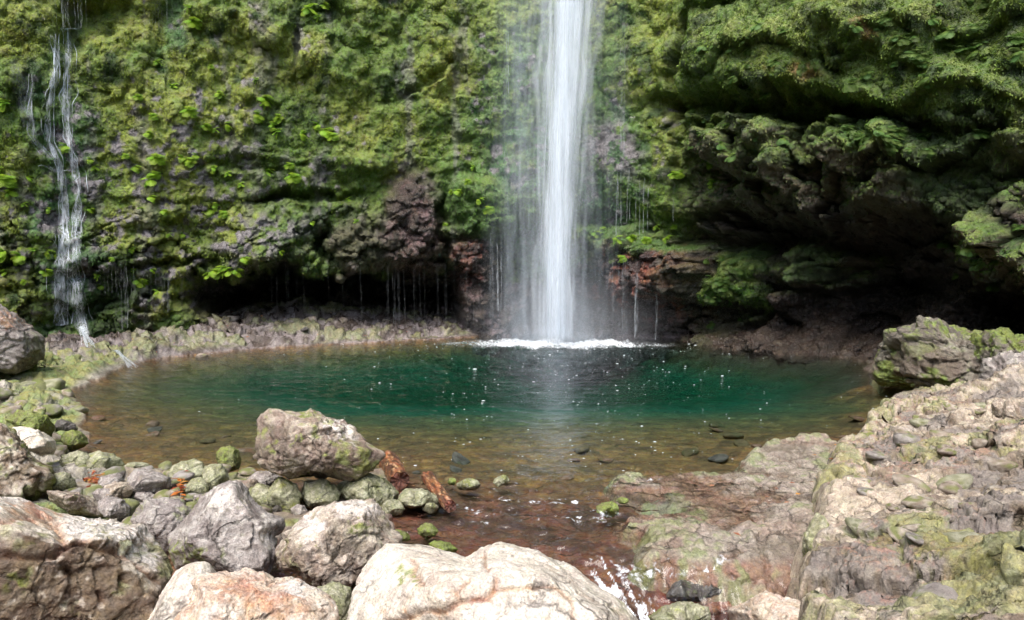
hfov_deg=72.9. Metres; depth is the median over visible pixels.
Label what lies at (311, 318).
stone
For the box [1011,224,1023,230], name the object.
leafy plant
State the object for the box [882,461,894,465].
stone
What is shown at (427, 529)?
stone
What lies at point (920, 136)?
leafy plant
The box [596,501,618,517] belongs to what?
stone
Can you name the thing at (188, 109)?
fern
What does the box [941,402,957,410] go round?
stone
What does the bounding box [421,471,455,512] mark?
log
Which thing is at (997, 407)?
stone
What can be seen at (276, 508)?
stone
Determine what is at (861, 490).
stone
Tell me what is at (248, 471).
stone
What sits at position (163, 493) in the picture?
stone
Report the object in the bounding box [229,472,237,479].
stone
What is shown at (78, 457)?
stone
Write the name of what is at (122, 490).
stone
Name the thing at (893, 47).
leafy plant
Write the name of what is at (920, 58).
leafy plant
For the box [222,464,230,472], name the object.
stone
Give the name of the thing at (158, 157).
fern
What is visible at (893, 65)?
leafy plant
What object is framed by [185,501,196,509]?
stone
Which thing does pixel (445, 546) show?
stone
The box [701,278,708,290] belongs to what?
leafy plant
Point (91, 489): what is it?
stone
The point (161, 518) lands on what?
stone
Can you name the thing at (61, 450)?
stone
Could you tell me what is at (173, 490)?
stone
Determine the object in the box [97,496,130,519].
stone
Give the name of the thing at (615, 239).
fern
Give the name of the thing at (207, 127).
fern
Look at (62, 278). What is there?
cascade
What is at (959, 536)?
stone
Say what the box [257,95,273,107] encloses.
fern
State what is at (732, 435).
stone
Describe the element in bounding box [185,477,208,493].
stone
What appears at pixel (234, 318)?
stone
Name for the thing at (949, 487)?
stone
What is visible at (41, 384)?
stone
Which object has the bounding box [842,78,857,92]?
leafy plant
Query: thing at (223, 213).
fern
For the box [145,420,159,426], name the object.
stone
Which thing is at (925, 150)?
leafy plant
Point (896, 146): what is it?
leafy plant
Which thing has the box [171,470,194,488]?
stone
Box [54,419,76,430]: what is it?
stone
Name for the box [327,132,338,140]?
fern
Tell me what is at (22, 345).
boulder
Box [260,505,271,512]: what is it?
stone
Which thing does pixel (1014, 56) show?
leafy plant
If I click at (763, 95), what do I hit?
leafy plant
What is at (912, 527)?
stone
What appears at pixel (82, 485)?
stone
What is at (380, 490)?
stone
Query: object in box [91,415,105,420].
stone
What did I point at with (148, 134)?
fern
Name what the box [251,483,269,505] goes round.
stone
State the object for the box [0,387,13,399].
stone
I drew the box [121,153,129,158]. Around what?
fern
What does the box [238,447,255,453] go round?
stone
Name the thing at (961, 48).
leafy plant
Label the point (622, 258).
fern
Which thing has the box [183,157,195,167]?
fern
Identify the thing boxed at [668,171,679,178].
fern
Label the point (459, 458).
stone
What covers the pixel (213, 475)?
stone
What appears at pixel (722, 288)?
leafy plant
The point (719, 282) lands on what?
leafy plant
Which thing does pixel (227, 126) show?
fern
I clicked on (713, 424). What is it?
stone
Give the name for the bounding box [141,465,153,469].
stone
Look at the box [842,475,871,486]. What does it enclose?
stone
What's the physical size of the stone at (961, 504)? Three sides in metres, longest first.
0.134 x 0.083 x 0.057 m
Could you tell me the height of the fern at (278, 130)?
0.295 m
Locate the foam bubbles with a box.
[198,344,826,470]
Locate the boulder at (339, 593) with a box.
[317,581,351,619]
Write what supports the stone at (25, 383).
on the ground
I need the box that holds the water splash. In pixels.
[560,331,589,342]
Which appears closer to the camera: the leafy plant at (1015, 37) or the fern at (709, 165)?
the leafy plant at (1015, 37)
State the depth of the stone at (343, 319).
19.66 m
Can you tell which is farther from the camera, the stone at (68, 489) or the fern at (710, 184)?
the fern at (710, 184)
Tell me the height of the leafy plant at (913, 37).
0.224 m
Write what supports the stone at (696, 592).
on the ground
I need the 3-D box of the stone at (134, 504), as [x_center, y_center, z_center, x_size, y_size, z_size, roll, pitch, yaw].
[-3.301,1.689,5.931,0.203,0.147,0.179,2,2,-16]
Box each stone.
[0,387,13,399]
[0,405,22,413]
[5,409,54,436]
[13,426,56,455]
[14,400,27,405]
[19,381,36,386]
[33,381,46,388]
[33,406,45,412]
[41,404,63,415]
[44,378,65,389]
[47,490,103,517]
[52,433,60,441]
[52,472,76,490]
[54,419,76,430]
[54,445,67,456]
[59,450,89,466]
[60,430,88,449]
[62,388,74,396]
[63,487,76,491]
[69,487,82,494]
[73,405,88,412]
[76,482,93,488]
[85,484,102,495]
[86,450,124,468]
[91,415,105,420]
[92,488,120,500]
[97,473,124,486]
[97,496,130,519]
[102,466,125,475]
[103,481,132,498]
[122,516,131,524]
[123,462,149,467]
[124,498,139,514]
[126,468,171,493]
[130,497,190,553]
[134,491,154,501]
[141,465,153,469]
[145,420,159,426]
[145,431,159,435]
[147,426,162,431]
[153,489,170,497]
[158,461,172,469]
[161,469,169,475]
[167,458,203,477]
[170,487,179,496]
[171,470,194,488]
[184,493,197,501]
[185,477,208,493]
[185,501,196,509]
[195,353,208,359]
[199,438,215,443]
[202,464,228,489]
[216,445,240,470]
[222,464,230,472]
[223,316,238,321]
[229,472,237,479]
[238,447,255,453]
[238,467,256,476]
[242,479,258,488]
[248,471,282,486]
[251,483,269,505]
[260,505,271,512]
[267,477,302,512]
[272,505,281,511]
[290,504,307,514]
[301,478,340,509]
[308,316,316,321]
[339,317,347,322]
[340,473,398,504]
[382,499,404,515]
[395,529,410,541]
[397,488,439,508]
[417,523,438,539]
[422,502,438,513]
[429,540,457,552]
[448,478,455,484]
[450,465,461,472]
[452,452,469,464]
[456,478,480,490]
[493,475,509,486]
[559,474,573,479]
[567,458,579,461]
[574,446,589,452]
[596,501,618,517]
[597,458,613,462]
[616,497,628,503]
[648,601,711,619]
[666,580,721,601]
[681,447,698,456]
[705,601,731,614]
[708,427,723,432]
[708,453,728,462]
[709,421,724,427]
[723,432,743,438]
[727,590,800,619]
[733,439,749,446]
[751,444,761,447]
[802,512,828,556]
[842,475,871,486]
[844,517,862,535]
[848,415,864,421]
[857,487,872,495]
[865,451,884,459]
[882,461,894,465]
[886,503,899,510]
[886,526,911,543]
[891,474,931,491]
[893,429,910,433]
[893,433,920,445]
[901,495,936,508]
[901,524,925,531]
[905,532,923,544]
[909,418,929,427]
[911,582,958,602]
[912,414,932,418]
[929,430,953,436]
[936,444,956,455]
[936,473,973,488]
[937,480,962,494]
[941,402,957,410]
[943,531,979,541]
[958,502,976,507]
[971,438,987,448]
[974,402,986,407]
[974,408,985,414]
[987,459,1017,472]
[991,398,1003,417]
[1002,398,1016,418]
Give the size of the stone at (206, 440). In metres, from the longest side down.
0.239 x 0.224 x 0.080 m
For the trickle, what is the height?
0.362 m
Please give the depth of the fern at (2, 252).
15.37 m
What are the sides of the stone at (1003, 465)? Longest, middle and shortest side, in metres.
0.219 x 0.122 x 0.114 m
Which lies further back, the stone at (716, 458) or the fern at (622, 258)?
the fern at (622, 258)
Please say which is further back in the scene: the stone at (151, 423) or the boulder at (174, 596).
the stone at (151, 423)
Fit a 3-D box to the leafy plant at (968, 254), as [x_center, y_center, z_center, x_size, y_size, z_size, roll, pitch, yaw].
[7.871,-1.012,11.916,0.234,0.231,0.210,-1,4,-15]
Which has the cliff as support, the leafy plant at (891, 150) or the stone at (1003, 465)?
the leafy plant at (891, 150)
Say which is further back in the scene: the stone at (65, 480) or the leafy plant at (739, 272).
the leafy plant at (739, 272)
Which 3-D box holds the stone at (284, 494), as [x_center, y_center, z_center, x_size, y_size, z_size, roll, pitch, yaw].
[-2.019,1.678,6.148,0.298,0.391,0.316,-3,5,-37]
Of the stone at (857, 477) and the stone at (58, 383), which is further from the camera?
the stone at (58, 383)
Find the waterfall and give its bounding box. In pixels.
[548,0,582,335]
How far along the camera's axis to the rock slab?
5.76 m
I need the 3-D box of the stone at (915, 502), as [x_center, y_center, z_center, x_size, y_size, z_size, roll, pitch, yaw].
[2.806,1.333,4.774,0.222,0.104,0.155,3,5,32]
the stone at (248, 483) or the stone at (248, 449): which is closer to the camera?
the stone at (248, 483)
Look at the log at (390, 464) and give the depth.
6.85 m
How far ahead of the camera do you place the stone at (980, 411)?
7.95 m
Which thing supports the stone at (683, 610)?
on the ground
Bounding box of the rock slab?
[603,432,836,605]
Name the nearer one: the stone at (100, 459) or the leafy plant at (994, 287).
the stone at (100, 459)
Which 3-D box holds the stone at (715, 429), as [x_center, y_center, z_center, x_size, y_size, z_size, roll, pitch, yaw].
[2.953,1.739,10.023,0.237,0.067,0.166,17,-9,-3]
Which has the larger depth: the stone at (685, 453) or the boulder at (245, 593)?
the stone at (685, 453)
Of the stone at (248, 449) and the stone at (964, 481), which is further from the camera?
the stone at (248, 449)
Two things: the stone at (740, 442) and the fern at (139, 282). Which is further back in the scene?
the fern at (139, 282)
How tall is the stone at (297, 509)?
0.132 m
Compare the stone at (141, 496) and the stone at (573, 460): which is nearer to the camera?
the stone at (141, 496)
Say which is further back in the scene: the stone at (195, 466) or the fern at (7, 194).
the fern at (7, 194)
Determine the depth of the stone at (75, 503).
5.65 m
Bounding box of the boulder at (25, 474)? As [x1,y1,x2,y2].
[0,423,56,500]
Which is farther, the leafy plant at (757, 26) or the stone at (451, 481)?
the leafy plant at (757, 26)
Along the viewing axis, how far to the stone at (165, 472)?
6.92 m
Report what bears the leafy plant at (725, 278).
on the cliff
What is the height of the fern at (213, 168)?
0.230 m
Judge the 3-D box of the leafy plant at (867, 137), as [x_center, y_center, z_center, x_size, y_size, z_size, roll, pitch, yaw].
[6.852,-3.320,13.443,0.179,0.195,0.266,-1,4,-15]
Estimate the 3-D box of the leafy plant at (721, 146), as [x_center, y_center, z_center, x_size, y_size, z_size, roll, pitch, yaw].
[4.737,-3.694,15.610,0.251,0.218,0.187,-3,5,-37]
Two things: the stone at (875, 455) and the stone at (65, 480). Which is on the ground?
the stone at (65, 480)
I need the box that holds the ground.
[0,294,893,619]
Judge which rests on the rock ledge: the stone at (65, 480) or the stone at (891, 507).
the stone at (891, 507)
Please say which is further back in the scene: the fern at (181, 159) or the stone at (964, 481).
the fern at (181, 159)
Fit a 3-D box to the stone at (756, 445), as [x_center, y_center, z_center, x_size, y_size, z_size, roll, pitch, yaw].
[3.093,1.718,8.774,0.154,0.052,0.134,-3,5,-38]
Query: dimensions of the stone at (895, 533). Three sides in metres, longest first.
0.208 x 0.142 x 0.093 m
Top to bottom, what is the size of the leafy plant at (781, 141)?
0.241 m
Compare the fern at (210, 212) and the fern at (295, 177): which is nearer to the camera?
the fern at (210, 212)
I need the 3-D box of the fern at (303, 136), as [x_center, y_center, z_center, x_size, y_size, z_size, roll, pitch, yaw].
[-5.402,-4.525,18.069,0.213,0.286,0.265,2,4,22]
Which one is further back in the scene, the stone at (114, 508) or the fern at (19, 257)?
the fern at (19, 257)
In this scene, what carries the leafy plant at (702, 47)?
on the cliff
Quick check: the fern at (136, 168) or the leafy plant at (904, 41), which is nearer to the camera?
the leafy plant at (904, 41)
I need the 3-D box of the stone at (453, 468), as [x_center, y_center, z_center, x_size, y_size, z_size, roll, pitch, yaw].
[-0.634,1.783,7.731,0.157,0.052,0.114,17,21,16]
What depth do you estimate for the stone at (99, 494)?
6.06 m
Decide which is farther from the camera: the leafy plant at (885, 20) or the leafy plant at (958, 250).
the leafy plant at (885, 20)
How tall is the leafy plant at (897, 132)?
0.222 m
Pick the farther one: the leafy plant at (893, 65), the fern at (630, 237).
the fern at (630, 237)
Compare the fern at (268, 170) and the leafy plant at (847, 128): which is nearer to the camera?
the leafy plant at (847, 128)
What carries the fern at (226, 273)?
on the moss
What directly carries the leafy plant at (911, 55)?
on the cliff
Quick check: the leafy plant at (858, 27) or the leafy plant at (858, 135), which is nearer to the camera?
the leafy plant at (858, 27)
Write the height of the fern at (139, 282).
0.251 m
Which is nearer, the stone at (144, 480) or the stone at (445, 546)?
the stone at (445, 546)
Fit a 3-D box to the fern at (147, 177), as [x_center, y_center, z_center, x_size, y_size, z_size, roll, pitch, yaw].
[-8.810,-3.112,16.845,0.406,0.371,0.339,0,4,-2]
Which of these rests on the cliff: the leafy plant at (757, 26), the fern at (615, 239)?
the leafy plant at (757, 26)
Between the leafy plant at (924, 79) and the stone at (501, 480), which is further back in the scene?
the leafy plant at (924, 79)
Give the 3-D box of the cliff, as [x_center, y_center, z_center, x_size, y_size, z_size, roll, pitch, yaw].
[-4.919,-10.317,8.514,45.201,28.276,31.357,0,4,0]
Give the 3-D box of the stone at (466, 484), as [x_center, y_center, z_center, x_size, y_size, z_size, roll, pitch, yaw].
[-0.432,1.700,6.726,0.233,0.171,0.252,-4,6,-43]
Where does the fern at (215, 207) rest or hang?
on the moss
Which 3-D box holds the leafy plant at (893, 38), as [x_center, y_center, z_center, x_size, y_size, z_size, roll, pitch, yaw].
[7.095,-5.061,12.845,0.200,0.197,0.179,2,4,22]
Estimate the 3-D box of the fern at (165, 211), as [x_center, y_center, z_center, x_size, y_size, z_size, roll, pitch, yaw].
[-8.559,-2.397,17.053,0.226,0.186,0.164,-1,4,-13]
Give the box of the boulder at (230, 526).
[167,480,285,573]
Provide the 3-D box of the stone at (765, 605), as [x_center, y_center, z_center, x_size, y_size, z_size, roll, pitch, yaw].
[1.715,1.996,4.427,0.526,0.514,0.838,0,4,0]
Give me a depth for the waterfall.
17.53 m
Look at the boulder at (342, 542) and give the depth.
4.30 m
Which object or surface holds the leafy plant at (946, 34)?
on the cliff
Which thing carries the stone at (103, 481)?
on the ground
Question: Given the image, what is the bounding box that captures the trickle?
[116,350,132,366]
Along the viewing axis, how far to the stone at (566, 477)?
7.53 m
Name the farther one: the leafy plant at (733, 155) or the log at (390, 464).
the leafy plant at (733, 155)
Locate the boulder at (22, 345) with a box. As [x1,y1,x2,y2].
[0,304,45,373]
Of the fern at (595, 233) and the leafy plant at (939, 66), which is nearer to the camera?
the leafy plant at (939, 66)
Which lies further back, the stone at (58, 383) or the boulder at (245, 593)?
the stone at (58, 383)
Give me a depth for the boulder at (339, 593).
3.70 m
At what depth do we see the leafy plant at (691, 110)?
17.40 m
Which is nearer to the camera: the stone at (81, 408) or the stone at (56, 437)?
the stone at (56, 437)
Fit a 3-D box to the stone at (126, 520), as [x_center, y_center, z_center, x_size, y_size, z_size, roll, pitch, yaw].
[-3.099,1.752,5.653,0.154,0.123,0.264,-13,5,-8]
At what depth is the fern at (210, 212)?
17.62 m
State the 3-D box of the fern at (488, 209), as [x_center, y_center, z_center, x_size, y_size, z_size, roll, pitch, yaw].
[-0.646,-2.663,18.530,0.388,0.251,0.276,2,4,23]
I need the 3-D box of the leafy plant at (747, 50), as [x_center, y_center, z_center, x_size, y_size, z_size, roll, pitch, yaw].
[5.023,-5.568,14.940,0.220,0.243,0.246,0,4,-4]
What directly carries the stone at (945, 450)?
on the rock ledge
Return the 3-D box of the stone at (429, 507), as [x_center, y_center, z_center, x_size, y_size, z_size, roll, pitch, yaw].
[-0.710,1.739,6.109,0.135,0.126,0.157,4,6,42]
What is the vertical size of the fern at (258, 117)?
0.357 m
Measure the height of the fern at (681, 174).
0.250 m
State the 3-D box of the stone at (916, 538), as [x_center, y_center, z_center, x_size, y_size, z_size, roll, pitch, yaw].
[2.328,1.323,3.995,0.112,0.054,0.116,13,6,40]
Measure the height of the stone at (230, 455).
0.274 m
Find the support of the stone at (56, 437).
on the ground
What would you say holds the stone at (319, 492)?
on the ground
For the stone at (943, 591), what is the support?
on the rock ledge
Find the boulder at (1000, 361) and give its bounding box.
[978,350,1023,379]
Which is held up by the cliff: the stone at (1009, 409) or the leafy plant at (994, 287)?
the leafy plant at (994, 287)
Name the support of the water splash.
in the water
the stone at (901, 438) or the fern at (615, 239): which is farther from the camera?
the fern at (615, 239)
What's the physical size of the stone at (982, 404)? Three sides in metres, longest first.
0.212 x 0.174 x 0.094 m
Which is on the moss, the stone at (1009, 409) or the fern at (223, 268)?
the fern at (223, 268)
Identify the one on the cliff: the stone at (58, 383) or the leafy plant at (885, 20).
the leafy plant at (885, 20)
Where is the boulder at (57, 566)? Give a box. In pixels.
[0,497,172,619]
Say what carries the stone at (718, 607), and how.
on the ground
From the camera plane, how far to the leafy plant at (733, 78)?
15.16 m
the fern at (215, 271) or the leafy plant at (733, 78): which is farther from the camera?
the fern at (215, 271)
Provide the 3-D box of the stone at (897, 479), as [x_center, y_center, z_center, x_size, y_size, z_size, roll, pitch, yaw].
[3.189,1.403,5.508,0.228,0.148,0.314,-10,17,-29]
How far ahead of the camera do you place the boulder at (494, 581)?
3.10 m
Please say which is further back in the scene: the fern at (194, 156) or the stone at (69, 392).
the fern at (194, 156)
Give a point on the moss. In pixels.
(720, 82)
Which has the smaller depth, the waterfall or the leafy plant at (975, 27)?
the leafy plant at (975, 27)
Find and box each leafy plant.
[686,105,695,112]
[696,42,706,51]
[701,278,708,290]
[703,294,717,304]
[705,123,714,128]
[706,321,714,329]
[713,278,723,285]
[716,141,726,149]
[717,284,730,291]
[721,275,728,282]
[724,152,736,162]
[725,73,736,84]
[731,266,745,277]
[741,46,750,56]
[749,21,761,31]
[759,92,771,98]
[765,56,781,68]
[776,135,789,144]
[777,26,789,33]
[840,125,854,134]
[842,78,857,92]
[852,22,863,33]
[852,133,862,140]
[859,67,873,79]
[860,133,871,140]
[874,127,884,136]
[875,11,894,26]
[880,133,895,147]
[882,142,900,157]
[887,125,897,136]
[889,31,899,41]
[889,42,897,53]
[889,59,897,67]
[891,136,904,150]
[893,127,907,137]
[897,33,910,45]
[899,46,925,63]
[903,146,913,153]
[905,30,919,41]
[911,51,930,64]
[913,132,929,141]
[916,54,930,68]
[916,74,927,87]
[920,145,936,158]
[928,15,939,25]
[934,62,945,69]
[937,28,954,40]
[952,43,971,52]
[953,246,962,254]
[960,245,974,256]
[963,47,978,62]
[966,20,985,32]
[970,264,978,270]
[972,39,987,48]
[973,128,989,138]
[975,260,984,268]
[977,0,988,9]
[985,260,998,266]
[985,283,999,291]
[1004,33,1023,46]
[1007,47,1023,62]
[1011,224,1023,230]
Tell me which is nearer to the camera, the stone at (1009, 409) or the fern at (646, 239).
the stone at (1009, 409)
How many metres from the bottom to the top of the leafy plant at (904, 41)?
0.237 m
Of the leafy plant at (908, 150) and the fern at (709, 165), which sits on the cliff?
the leafy plant at (908, 150)
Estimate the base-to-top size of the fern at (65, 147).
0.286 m
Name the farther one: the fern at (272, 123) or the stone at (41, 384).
the fern at (272, 123)
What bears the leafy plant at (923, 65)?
on the cliff
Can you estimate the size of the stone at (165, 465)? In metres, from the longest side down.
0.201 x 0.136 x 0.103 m
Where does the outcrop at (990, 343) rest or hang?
on the ground
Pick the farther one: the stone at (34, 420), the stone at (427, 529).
the stone at (34, 420)
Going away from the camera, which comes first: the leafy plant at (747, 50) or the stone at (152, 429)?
the stone at (152, 429)
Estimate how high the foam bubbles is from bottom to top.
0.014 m
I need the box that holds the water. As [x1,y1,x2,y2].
[74,332,902,619]
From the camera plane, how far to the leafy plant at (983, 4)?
12.82 m
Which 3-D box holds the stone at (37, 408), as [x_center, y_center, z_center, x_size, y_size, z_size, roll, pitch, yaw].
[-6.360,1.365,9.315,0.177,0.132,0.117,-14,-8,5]
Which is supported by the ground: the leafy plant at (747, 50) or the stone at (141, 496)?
the stone at (141, 496)
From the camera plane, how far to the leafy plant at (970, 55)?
12.71 m
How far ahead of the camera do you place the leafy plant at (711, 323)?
19.23 m
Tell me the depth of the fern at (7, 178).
15.44 m
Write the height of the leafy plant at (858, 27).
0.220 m
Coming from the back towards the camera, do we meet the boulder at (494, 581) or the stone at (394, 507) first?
the stone at (394, 507)
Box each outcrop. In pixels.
[868,315,982,390]
[967,327,1023,362]
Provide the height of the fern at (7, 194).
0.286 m
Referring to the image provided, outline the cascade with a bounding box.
[28,28,90,329]
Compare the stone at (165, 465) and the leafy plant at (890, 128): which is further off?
the leafy plant at (890, 128)
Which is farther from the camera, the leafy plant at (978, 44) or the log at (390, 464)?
the leafy plant at (978, 44)
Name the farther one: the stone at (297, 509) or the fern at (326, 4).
the fern at (326, 4)
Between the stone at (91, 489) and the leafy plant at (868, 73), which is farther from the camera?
the leafy plant at (868, 73)
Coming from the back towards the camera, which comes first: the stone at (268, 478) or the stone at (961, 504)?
the stone at (268, 478)
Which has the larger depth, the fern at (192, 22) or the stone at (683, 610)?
the fern at (192, 22)
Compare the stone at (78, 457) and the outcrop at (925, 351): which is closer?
the stone at (78, 457)
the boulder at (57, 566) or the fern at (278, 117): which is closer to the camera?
the boulder at (57, 566)
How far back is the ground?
11.95 m
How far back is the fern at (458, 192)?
18.52 m
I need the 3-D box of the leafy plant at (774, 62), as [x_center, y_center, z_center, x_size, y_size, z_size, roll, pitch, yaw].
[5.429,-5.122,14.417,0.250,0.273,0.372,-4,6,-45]
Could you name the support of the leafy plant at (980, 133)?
on the cliff
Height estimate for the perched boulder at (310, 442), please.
0.701 m
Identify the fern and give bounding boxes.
[0,98,10,111]
[0,174,16,187]
[0,248,5,262]
[4,187,18,198]
[10,251,25,265]
[20,279,26,284]
[39,269,53,276]
[58,142,68,153]
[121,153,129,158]
[131,165,141,173]
[132,94,143,100]
[132,278,147,287]
[142,174,156,186]
[143,130,153,138]
[147,113,157,120]
[147,153,166,164]
[147,171,161,178]
[147,195,156,203]
[159,209,168,215]
[178,154,185,162]
[179,106,198,117]
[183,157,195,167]
[184,17,201,29]
[191,152,199,159]
[201,123,211,130]
[201,205,213,216]
[210,268,223,279]
[211,165,217,173]
[213,202,219,211]
[214,90,224,98]
[217,265,227,277]
[218,210,228,218]
[221,267,232,277]
[225,121,231,131]
[232,268,244,276]
[240,256,249,263]
[253,110,264,122]
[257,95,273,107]
[265,169,275,175]
[269,121,276,130]
[272,128,280,139]
[273,113,282,123]
[283,162,294,168]
[284,173,300,183]
[300,3,318,15]
[300,131,307,140]
[312,121,320,130]
[319,2,329,8]
[319,127,333,141]
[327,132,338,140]
[454,189,462,195]
[484,206,494,214]
[591,231,601,238]
[611,235,621,243]
[618,255,626,262]
[626,234,636,241]
[641,237,650,243]
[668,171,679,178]
[679,169,684,178]
[706,162,712,169]
[708,179,713,188]
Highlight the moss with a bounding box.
[0,0,1023,337]
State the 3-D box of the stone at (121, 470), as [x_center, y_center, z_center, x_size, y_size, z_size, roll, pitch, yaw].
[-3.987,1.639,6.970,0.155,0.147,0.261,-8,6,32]
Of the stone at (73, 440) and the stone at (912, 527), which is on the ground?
the stone at (73, 440)
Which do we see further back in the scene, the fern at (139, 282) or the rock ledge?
the fern at (139, 282)
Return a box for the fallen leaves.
[83,311,835,535]
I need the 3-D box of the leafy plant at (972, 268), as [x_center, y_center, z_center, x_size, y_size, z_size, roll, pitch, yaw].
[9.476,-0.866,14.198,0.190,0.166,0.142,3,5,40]
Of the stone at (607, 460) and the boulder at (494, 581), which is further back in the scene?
the stone at (607, 460)
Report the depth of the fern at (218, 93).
17.35 m
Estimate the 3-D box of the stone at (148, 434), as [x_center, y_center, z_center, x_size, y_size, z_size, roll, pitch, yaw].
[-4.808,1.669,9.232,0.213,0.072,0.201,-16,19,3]
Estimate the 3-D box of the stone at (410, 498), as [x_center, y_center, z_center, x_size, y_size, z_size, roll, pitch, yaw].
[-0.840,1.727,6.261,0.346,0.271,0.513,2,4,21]
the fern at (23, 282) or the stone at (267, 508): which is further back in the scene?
the fern at (23, 282)
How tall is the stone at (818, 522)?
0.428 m
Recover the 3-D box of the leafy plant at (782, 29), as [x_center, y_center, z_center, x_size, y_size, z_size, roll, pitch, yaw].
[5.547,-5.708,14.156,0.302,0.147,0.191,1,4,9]
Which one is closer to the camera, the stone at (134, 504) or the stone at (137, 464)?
the stone at (134, 504)
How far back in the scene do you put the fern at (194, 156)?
17.04 m
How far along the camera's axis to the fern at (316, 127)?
18.12 m
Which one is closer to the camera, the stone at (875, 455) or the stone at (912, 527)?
the stone at (912, 527)
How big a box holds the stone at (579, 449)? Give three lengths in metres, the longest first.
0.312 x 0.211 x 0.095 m
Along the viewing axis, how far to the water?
12.80 m
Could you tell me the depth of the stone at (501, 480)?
6.79 m
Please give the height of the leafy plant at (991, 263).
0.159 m
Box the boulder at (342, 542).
[275,498,402,587]
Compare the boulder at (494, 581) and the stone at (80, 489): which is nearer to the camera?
the boulder at (494, 581)
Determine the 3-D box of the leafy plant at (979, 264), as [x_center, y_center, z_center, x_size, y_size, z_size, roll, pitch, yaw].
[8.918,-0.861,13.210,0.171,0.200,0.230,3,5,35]
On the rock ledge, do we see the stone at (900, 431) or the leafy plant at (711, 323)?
the stone at (900, 431)
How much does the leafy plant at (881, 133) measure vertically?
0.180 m
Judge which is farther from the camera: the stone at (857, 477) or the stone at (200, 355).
the stone at (200, 355)
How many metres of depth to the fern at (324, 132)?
18.11 m
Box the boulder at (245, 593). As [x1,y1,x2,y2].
[173,567,339,619]
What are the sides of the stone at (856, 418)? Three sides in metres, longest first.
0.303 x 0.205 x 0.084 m
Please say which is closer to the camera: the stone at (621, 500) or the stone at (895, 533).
the stone at (895, 533)
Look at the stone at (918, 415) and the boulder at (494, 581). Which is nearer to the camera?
the boulder at (494, 581)
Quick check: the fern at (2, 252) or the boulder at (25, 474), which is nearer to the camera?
the boulder at (25, 474)
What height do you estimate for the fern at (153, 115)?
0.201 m
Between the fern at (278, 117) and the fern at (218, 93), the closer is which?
the fern at (218, 93)
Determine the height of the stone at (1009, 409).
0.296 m
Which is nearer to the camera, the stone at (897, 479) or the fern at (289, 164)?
the stone at (897, 479)
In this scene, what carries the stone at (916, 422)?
on the rock ledge
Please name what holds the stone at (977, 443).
on the rock ledge
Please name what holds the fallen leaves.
on the ground
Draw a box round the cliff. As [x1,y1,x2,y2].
[0,0,1023,377]
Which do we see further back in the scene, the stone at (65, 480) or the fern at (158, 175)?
the fern at (158, 175)
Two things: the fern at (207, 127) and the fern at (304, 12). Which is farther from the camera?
the fern at (304, 12)
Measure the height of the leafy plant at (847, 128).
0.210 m
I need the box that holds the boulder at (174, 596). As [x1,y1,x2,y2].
[148,561,215,619]
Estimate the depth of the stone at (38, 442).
6.70 m
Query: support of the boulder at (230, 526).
on the ground
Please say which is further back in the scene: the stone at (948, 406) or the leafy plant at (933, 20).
the leafy plant at (933, 20)
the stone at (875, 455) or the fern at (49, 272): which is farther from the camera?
the fern at (49, 272)
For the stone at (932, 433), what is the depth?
6.66 m
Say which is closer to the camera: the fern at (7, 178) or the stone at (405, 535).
the stone at (405, 535)
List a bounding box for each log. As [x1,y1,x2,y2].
[379,450,409,490]
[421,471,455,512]
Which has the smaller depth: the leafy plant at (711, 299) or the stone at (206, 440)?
the stone at (206, 440)
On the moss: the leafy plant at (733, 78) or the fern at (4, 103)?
the fern at (4, 103)
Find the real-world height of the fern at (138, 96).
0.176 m
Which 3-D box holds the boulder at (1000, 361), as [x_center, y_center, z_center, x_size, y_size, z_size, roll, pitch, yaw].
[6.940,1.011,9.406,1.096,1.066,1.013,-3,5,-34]
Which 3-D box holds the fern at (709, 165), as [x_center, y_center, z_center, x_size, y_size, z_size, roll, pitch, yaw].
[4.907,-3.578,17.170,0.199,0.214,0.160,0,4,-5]
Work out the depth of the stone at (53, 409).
9.52 m
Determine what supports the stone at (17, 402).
on the ground
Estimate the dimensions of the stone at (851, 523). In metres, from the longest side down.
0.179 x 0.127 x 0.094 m
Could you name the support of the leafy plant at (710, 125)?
on the cliff
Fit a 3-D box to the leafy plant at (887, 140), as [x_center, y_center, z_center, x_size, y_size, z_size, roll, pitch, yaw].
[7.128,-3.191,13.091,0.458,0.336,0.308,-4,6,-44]
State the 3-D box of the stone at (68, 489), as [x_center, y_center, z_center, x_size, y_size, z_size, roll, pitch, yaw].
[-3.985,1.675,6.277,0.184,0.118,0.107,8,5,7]
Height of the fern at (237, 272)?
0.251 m
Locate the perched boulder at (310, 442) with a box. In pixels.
[253,408,385,480]
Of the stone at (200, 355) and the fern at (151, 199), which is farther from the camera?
the fern at (151, 199)
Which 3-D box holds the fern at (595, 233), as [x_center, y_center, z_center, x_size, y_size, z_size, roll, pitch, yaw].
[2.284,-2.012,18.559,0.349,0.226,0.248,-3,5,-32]
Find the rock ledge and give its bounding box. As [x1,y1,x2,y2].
[786,362,1023,619]
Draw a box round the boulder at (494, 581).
[347,542,637,619]
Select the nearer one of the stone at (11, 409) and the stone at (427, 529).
the stone at (427, 529)
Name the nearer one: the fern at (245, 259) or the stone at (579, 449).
the stone at (579, 449)

